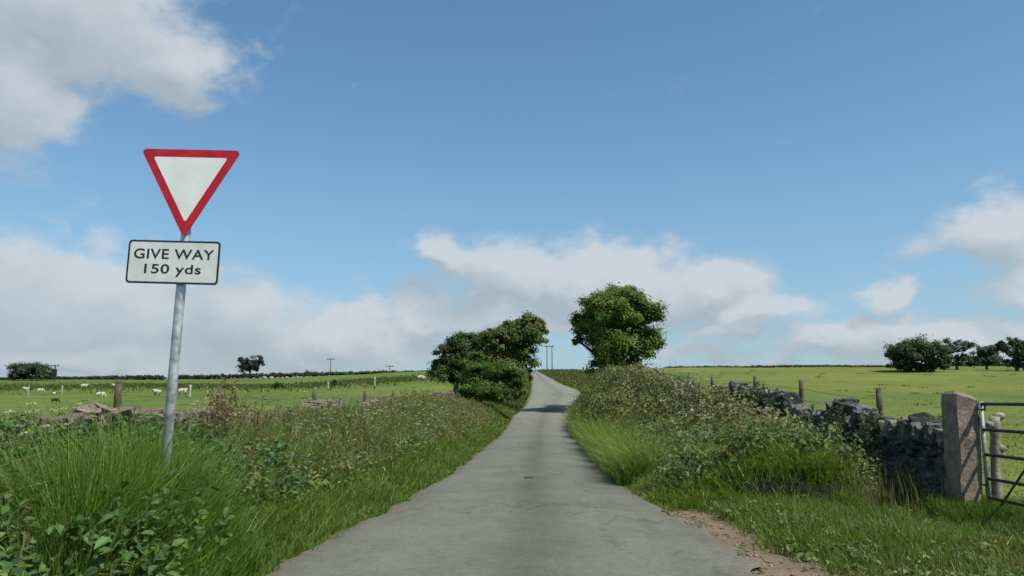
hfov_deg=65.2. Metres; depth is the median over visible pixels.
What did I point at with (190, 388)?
fence post
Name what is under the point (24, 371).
field tree
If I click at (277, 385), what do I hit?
bush
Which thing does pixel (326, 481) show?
verge weeds
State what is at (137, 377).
field hedge
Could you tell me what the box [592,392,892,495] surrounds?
bank weeds
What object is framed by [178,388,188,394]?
sheep
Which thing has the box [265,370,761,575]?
road
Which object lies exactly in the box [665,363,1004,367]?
field hedge
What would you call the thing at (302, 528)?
verge grass
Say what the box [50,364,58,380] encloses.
utility pole
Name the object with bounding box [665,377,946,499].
dry stone wall
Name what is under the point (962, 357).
field tree
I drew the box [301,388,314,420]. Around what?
cow parsley
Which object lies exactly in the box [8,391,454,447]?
dry stone wall
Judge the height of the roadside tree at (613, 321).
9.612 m
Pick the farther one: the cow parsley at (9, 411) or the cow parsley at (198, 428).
the cow parsley at (198, 428)
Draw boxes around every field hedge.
[0,374,166,379]
[178,370,321,378]
[320,370,427,375]
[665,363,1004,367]
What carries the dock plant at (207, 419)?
on the ground at (1004, 383)
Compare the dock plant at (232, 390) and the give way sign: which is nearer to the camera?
the give way sign
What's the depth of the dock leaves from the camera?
4.72 m
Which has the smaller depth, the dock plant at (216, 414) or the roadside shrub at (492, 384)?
the dock plant at (216, 414)
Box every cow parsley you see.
[0,431,32,474]
[3,403,49,451]
[48,402,82,434]
[189,423,211,447]
[192,406,214,431]
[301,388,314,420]
[348,456,371,488]
[693,415,710,447]
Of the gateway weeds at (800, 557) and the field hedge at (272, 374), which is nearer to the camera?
the gateway weeds at (800, 557)
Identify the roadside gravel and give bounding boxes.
[645,500,821,575]
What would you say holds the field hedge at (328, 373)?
on the ground at (1004, 383)
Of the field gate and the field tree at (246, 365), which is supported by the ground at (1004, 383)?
the field tree at (246, 365)
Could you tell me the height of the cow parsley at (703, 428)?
0.921 m
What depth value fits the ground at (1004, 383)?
65.52 m
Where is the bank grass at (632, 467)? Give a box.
[553,401,1023,575]
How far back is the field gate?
9.96 m
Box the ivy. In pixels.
[747,381,926,497]
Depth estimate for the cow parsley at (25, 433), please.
5.86 m
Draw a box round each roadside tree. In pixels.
[472,310,549,403]
[567,282,670,375]
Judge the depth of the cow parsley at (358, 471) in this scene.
11.62 m
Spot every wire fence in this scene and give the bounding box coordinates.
[113,381,455,410]
[711,376,883,414]
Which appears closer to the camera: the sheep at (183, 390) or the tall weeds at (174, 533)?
the tall weeds at (174, 533)
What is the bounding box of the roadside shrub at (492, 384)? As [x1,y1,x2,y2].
[455,349,528,403]
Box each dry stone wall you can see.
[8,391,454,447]
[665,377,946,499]
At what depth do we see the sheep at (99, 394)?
95.33 m
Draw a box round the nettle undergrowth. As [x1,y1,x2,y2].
[0,410,318,575]
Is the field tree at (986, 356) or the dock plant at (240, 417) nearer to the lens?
the dock plant at (240, 417)
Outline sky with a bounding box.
[0,0,1023,377]
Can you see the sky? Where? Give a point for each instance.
(807, 182)
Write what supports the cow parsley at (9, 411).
on the ground at (1004, 383)
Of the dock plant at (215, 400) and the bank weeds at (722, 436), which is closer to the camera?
the dock plant at (215, 400)
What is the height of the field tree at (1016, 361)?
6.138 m
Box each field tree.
[5,361,54,380]
[234,355,264,378]
[424,330,485,396]
[882,331,954,371]
[941,337,977,369]
[964,345,1007,369]
[992,337,1023,370]
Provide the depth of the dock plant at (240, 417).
10.70 m
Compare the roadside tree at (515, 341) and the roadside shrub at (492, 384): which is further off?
the roadside tree at (515, 341)
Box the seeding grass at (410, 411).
[0,387,890,551]
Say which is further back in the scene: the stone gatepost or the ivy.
the ivy
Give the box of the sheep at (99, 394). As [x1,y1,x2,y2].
[96,392,106,397]
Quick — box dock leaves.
[0,462,305,573]
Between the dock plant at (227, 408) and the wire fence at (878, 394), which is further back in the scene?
the wire fence at (878, 394)
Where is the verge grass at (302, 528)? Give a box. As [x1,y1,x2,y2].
[0,382,521,575]
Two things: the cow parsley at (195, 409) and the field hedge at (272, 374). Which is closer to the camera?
the cow parsley at (195, 409)
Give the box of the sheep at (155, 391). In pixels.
[152,389,160,395]
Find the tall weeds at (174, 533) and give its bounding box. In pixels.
[43,429,236,575]
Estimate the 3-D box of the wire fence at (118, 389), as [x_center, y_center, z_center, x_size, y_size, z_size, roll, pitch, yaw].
[-5.136,5.124,37.630,0.172,2.702,52.436,0,-8,1]
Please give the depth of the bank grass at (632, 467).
10.21 m
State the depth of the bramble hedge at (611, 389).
23.09 m
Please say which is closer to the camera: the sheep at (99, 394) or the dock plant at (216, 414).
the dock plant at (216, 414)
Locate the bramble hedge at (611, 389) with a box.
[561,354,835,455]
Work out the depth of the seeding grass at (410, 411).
14.08 m
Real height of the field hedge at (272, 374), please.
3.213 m
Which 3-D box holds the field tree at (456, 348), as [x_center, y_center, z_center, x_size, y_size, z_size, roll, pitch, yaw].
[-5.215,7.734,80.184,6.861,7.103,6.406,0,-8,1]
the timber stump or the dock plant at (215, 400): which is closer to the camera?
the dock plant at (215, 400)
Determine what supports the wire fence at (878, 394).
on the ground at (1004, 383)
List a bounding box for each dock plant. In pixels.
[195,395,213,435]
[203,384,227,440]
[209,383,227,433]
[216,377,238,445]
[217,377,240,426]
[231,384,249,437]
[250,396,266,437]
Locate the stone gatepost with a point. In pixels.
(962, 440)
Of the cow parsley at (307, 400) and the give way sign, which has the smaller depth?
the give way sign
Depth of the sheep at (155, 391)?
100.91 m
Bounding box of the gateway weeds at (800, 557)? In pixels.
[705,494,1023,575]
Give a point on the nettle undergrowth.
(11, 564)
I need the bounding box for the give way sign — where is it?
[125,149,239,480]
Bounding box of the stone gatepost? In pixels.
[941,391,988,505]
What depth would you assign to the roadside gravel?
8.58 m
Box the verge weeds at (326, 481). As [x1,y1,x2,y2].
[0,394,492,518]
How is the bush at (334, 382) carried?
on the ground at (1004, 383)
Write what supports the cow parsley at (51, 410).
on the ground at (1004, 383)
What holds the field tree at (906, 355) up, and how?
on the ground at (1004, 383)
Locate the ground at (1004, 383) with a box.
[0,366,1023,575]
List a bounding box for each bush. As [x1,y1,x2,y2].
[269,382,284,388]
[331,379,337,388]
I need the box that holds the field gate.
[978,402,1023,521]
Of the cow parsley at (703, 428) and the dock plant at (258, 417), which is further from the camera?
the cow parsley at (703, 428)
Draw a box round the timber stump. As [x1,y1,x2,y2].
[985,412,1006,497]

